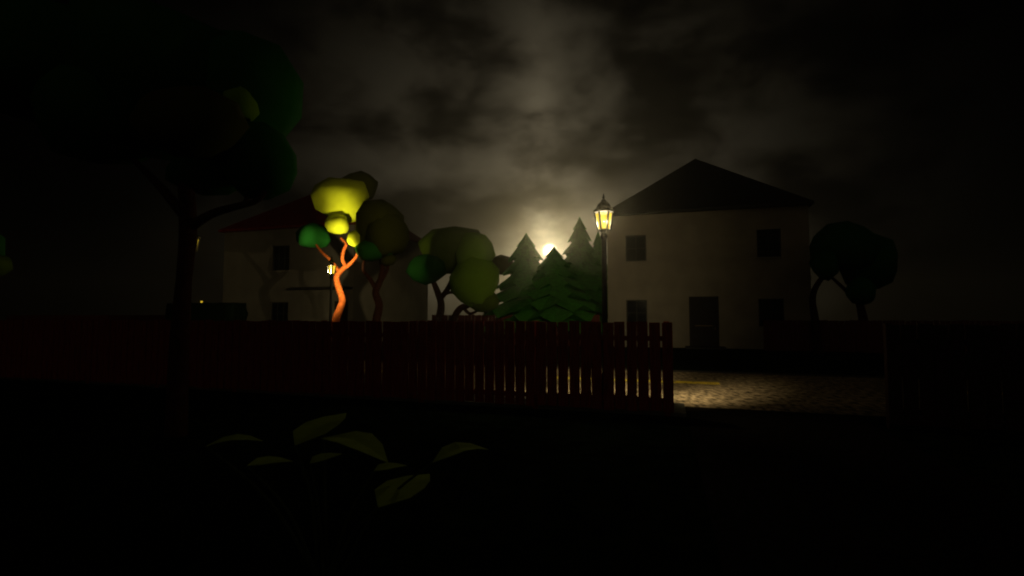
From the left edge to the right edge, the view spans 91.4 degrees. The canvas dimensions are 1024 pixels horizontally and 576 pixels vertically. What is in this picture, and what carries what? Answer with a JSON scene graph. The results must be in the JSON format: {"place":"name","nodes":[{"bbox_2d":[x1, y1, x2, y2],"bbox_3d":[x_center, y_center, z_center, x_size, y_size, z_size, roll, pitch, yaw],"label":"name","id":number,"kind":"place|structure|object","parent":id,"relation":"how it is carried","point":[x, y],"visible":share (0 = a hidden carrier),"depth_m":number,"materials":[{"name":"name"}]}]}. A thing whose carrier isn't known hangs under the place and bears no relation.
{"place":"outdoors","nodes":[
{"label":"outdoors","id":0,"kind":"place"},
{"bbox_2d":[0,376,686,416],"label":"pavement","id":1,"kind":"structure","parent":0,"point":[679,410],"depth_m":10.32,"materials":[{"name":"concrete"}]},
{"bbox_2d":[0,321,1023,575],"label":"ground","id":2,"kind":"structure","parent":0,"point":[102,481],"depth_m":5.40,"materials":[{"name":"green plant"}]},
{"bbox_2d":[0,234,12,275],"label":"broadleaf tree","id":3,"kind":"object","parent":2,"relation":"on","point":[6,265],"visible":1,"depth_m":20.62,"materials":[{"name":"green plant"}]},
{"bbox_2d":[0,0,303,437],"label":"broadleaf tree","id":4,"kind":"object","parent":2,"relation":"on","point":[205,109],"visible":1,"depth_m":7.33,"materials":[{"name":"green plant"}]},
{"bbox_2d":[190,233,200,320],"bbox_3d":[-8.589,0.419,13.289,0.437,4.300,0.438,-1,-3,10],"label":"street lamp","id":5,"kind":"object","parent":2,"relation":"on","point":[198,240],"visible":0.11,"depth_m":13.41,"materials":[{"name":"black metal"}]},
{"bbox_2d":[165,303,247,320],"bbox_3d":[-18.824,2.206,30.665,5.318,2.600,1.220,-1,-3,17],"label":"hedge","id":6,"kind":"object","parent":2,"relation":"on","point":[220,311],"visible":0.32,"depth_m":29.93,"materials":[{"name":"green plant"}]},
{"bbox_2d":[218,194,427,342],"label":"house","id":7,"kind":"structure","parent":2,"relation":"on","point":[274,269],"depth_m":34.07,"materials":[{"name":"beige paint"}]},
{"bbox_2d":[271,302,287,320],"bbox_3d":[-15.633,1.716,33.732,1.446,1.516,0.057,-1,-3,17],"label":"window","id":8,"kind":"structure","parent":7,"relation":"in","point":[279,309],"depth_m":33.75,"materials":[{"name":"glass"}]},
{"bbox_2d":[270,245,289,271],"bbox_3d":[-15.657,-1.987,33.854,1.570,1.768,0.227,-1,-3,17],"label":"window","id":9,"kind":"structure","parent":7,"relation":"in","point":[280,253],"depth_m":33.95,"materials":[{"name":"glass"}]},
{"bbox_2d":[302,299,329,336],"bbox_3d":[-12.887,2.158,32.685,2.100,2.880,0.081,-1,-3,17],"label":"door","id":10,"kind":"structure","parent":7,"relation":"in","point":[312,309],"depth_m":32.70,"materials":[{"name":"brown wood"}]},
{"bbox_2d":[336,302,346,320],"bbox_3d":[-11.001,2.241,32.264,0.866,2.608,0.062,-1,-3,17],"label":"door","id":11,"kind":"structure","parent":7,"relation":"in","point":[344,314],"depth_m":32.21,"materials":[{"name":"brown wood"}]},
{"bbox_2d":[327,257,335,358],"bbox_3d":[-7.359,0.828,20.285,0.407,4.300,0.356,0,-3,0],"label":"street lamp","id":12,"kind":"object","parent":2,"relation":"on","point":[331,268],"visible":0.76,"depth_m":20.27,"materials":[{"name":"black metal"}]},
{"bbox_2d":[0,319,673,416],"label":"plank fence","id":13,"kind":"object","parent":2,"relation":"on","point":[234,355],"visible":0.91,"depth_m":10.66,"materials":[{"name":"red wood"}]},
{"bbox_2d":[296,171,377,321],"bbox_3d":[-8.364,-1.288,23.598,3.626,9.026,3.166,0,-3,0],"label":"broadleaf tree","id":14,"kind":"object","parent":2,"relation":"on","point":[337,202],"visible":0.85,"depth_m":23.14,"materials":[{"name":"yellow plant"}]},
{"bbox_2d":[205,413,487,575],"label":"leafy plant","id":15,"kind":"object","parent":2,"relation":"on","point":[391,491],"visible":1,"depth_m":3.27,"materials":[{"name":"green plant"}]},
{"bbox_2d":[354,199,408,320],"bbox_3d":[-5.895,-0.445,22.495,2.526,7.211,2.495,0,-3,0],"label":"broadleaf tree","id":16,"kind":"object","parent":2,"relation":"on","point":[381,229],"visible":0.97,"depth_m":21.85,"materials":[{"name":"green plant"}]},
{"bbox_2d":[406,226,512,344],"bbox_3d":[-3.184,-0.083,31.416,6.604,7.459,3.708,0,-3,0],"label":"broadleaf tree","id":17,"kind":"object","parent":2,"relation":"on","point":[435,262],"visible":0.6,"depth_m":30.26,"materials":[{"name":"green plant"}]},
{"bbox_2d":[449,232,498,339],"bbox_3d":[-2.224,0.085,29.754,2.978,6.940,3.193,0,-3,0],"label":"broadleaf tree","id":18,"kind":"object","parent":2,"relation":"on","point":[474,279],"visible":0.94,"depth_m":28.82,"materials":[{"name":"green plant"}]},
{"bbox_2d":[481,233,546,332],"bbox_3d":[0.765,0.082,31.219,6.498,7.104,6.499,0,-3,0],"label":"conifer tree","id":19,"kind":"object","parent":2,"relation":"on","point":[522,270],"visible":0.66,"depth_m":30.00,"materials":[{"name":"green plant"}]},
{"bbox_2d":[432,315,599,345],"bbox_3d":[-0.006,2.607,29.489,10.326,2.070,0.197,-1,-3,17],"label":"plank fence","id":20,"kind":"object","parent":2,"relation":"on","point":[474,318],"visible":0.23,"depth_m":29.97,"materials":[{"name":"brown wood"}]},
{"bbox_2d":[504,247,601,333],"bbox_3d":[2.367,0.534,29.473,6.267,6.007,6.632,0,-3,0],"label":"conifer tree","id":21,"kind":"object","parent":2,"relation":"on","point":[555,295],"visible":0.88,"depth_m":28.18,"materials":[{"name":"green plant"}]},
{"bbox_2d":[562,216,607,321],"bbox_3d":[4.535,-0.544,33.412,6.058,8.598,5.951,0,-3,0],"label":"conifer tree","id":22,"kind":"object","parent":2,"relation":"on","point":[580,259],"visible":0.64,"depth_m":32.58,"materials":[{"name":"green plant"}]},
{"bbox_2d":[591,231,607,316],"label":"conifer tree","id":23,"kind":"object","parent":2,"relation":"on","point":[597,244],"visible":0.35,"depth_m":33.33,"materials":[{"name":"green plant"}]},
{"bbox_2d":[593,193,614,403],"bbox_3d":[1.873,0.211,10.097,0.438,4.300,0.437,-1,-3,10],"label":"street lamp","id":24,"kind":"object","parent":2,"relation":"on","point":[603,211],"visible":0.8,"depth_m":10.07,"materials":[{"name":"black metal"}]},
{"bbox_2d":[364,361,1001,381],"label":"kerb","id":25,"kind":"structure","parent":2,"relation":"on","point":[860,376],"depth_m":15.22,"materials":[{"name":"grey concrete"}]},
{"bbox_2d":[607,159,813,349],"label":"house","id":26,"kind":"structure","parent":2,"relation":"on","point":[702,254],"depth_m":28.02,"materials":[{"name":"paint"}]},
{"bbox_2d":[625,235,647,262],"bbox_3d":[7.236,-2.283,29.167,1.300,1.598,0.227,-1,-3,17],"label":"window","id":27,"kind":"structure","parent":26,"relation":"in","point":[635,245],"depth_m":29.24,"materials":[{"name":"glass"}]},
{"bbox_2d":[625,300,648,326],"bbox_3d":[7.236,1.476,28.957,1.300,1.568,0.227,-1,-3,17],"label":"window","id":28,"kind":"structure","parent":26,"relation":"in","point":[636,310],"depth_m":29.05,"materials":[{"name":"glass"}]},
{"bbox_2d":[690,298,717,345],"bbox_3d":[10.728,1.934,27.906,1.376,2.738,0.110,-1,-3,17],"label":"door","id":29,"kind":"structure","parent":26,"relation":"in","point":[703,310],"depth_m":27.91,"materials":[{"name":"brown wood"}]},
{"bbox_2d":[756,229,782,258],"bbox_3d":[13.934,-2.397,27.121,1.300,1.598,0.227,-1,-3,17],"label":"window","id":30,"kind":"structure","parent":26,"relation":"in","point":[768,241],"depth_m":27.18,"materials":[{"name":"glass"}]},
{"bbox_2d":[758,299,783,327],"bbox_3d":[13.963,1.362,26.903,1.360,1.568,0.227,-1,-3,17],"label":"window","id":31,"kind":"structure","parent":26,"relation":"in","point":[769,309],"depth_m":26.99,"materials":[{"name":"glass"}]},
{"bbox_2d":[809,221,897,353],"bbox_3d":[16.532,0.024,24.317,4.585,6.479,2.825,0,-3,0],"label":"broadleaf tree","id":32,"kind":"object","parent":2,"relation":"on","point":[863,260],"visible":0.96,"depth_m":23.40,"materials":[{"name":"green plant"}]},
{"bbox_2d":[763,320,1023,354],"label":"plank fence","id":33,"kind":"object","parent":2,"relation":"on","point":[786,334],"visible":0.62,"depth_m":23.80,"materials":[{"name":"brown wood"}]},
{"bbox_2d":[882,323,1023,431],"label":"plank fence","id":34,"kind":"object","parent":2,"relation":"on","point":[943,399],"visible":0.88,"depth_m":7.67,"materials":[{"name":"brown wood"}]},
{"bbox_2d":[0,0,1023,320],"label":"sky","id":35,"kind":"structure","parent":0,"point":[902,121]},
{"bbox_2d":[291,362,1003,421],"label":"road","id":36,"kind":"structure","parent":0,"point":[834,395],"depth_m":11.71,"materials":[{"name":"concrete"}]},
{"bbox_2d":[364,370,1002,394],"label":"road marking","id":37,"kind":"object","parent":36,"relation":"on","point":[694,382],"visible":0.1,"depth_m":13.44,"materials":[{"name":"yellow paint"}]},
{"bbox_2d":[685,406,1023,575],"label":"driveway","id":38,"kind":"structure","parent":0,"point":[802,494],"depth_m":4.78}
]}

